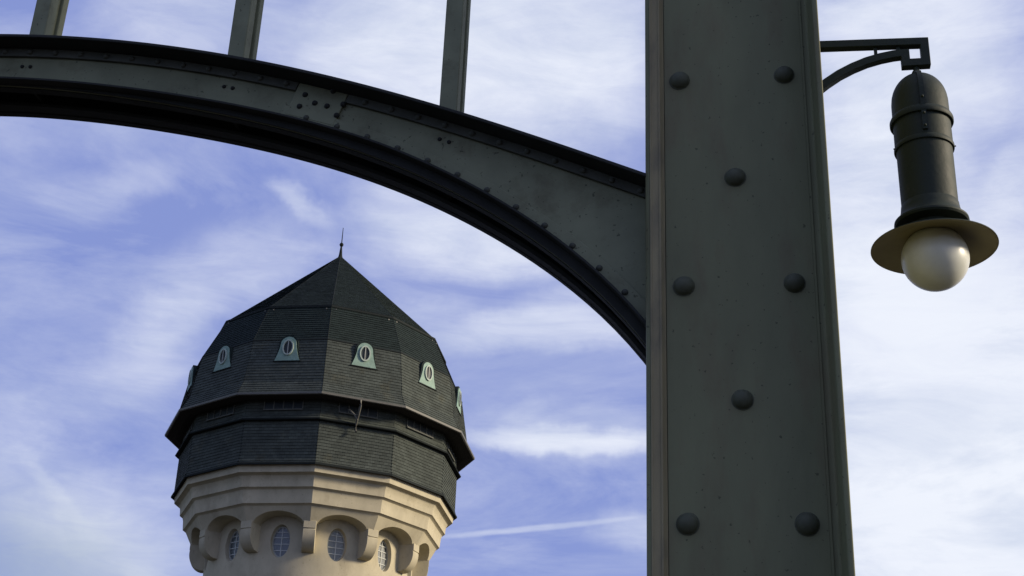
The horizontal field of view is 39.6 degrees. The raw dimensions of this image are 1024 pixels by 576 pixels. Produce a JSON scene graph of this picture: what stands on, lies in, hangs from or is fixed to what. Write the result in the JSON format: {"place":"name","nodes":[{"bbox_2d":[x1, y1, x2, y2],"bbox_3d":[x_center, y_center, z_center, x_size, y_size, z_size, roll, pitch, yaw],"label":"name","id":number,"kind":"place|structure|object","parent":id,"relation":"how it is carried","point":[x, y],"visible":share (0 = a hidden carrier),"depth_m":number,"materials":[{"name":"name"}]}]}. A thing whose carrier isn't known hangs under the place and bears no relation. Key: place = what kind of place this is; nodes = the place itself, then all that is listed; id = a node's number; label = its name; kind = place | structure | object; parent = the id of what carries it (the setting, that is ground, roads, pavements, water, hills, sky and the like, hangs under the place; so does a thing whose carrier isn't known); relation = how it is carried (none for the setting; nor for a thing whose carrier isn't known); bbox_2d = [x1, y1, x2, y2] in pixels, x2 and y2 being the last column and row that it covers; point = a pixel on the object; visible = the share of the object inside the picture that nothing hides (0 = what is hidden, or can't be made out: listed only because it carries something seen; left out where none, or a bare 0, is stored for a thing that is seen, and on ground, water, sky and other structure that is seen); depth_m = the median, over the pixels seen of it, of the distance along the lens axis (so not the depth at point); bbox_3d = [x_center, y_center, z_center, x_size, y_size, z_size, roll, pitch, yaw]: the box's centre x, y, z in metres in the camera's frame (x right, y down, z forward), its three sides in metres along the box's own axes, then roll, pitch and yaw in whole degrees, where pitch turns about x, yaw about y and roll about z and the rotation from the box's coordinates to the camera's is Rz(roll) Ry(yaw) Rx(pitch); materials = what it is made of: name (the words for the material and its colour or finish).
{"place":"outdoors","nodes":[
{"label":"outdoors","id":0,"kind":"place"},
{"bbox_2d":[165,228,474,575],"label":"water tower","id":1,"kind":"structure","parent":0,"point":[316,427],"depth_m":71.96,"materials":[{"name":"tile"}]},
{"bbox_2d":[229,531,238,559],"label":"oval window","id":2,"kind":"structure","parent":1,"relation":"in","point":[234,543],"depth_m":71.54,"materials":[{"name":"blue glass"}]},
{"bbox_2d":[272,527,289,556],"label":"oval window","id":3,"kind":"structure","parent":1,"relation":"in","point":[281,539],"depth_m":70.46,"materials":[{"name":"blue glass"}]},
{"bbox_2d":[327,530,344,560],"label":"oval window","id":4,"kind":"structure","parent":1,"relation":"in","point":[336,543],"depth_m":70.72,"materials":[{"name":"blue glass"}]},
{"bbox_2d":[378,541,387,570],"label":"oval window","id":5,"kind":"structure","parent":1,"relation":"in","point":[382,551],"depth_m":72.22,"materials":[{"name":"white glass"}]},
{"bbox_2d":[0,0,1023,575],"label":"sky","id":6,"kind":"structure","parent":0,"point":[125,252],"materials":[{"name":"blue"}]},
{"bbox_2d":[645,0,854,575],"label":"steel column","id":7,"kind":"structure","parent":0,"point":[747,472],"depth_m":4.41,"materials":[{"name":"grey metal"}]},
{"bbox_2d":[0,0,645,364],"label":"steel arch","id":8,"kind":"structure","parent":7,"relation":"attached to","point":[573,220],"depth_m":5.06,"materials":[{"name":"grey metal"}]},
{"bbox_2d":[820,37,998,291],"bbox_3d":[1.372,-0.455,4.974,0.561,1.050,0.411,-15,-30,32],"label":"hanging lamp","id":9,"kind":"object","parent":7,"relation":"hanging from","point":[936,239],"visible":0.98,"depth_m":4.82,"materials":[{"name":"metal"}]}
]}

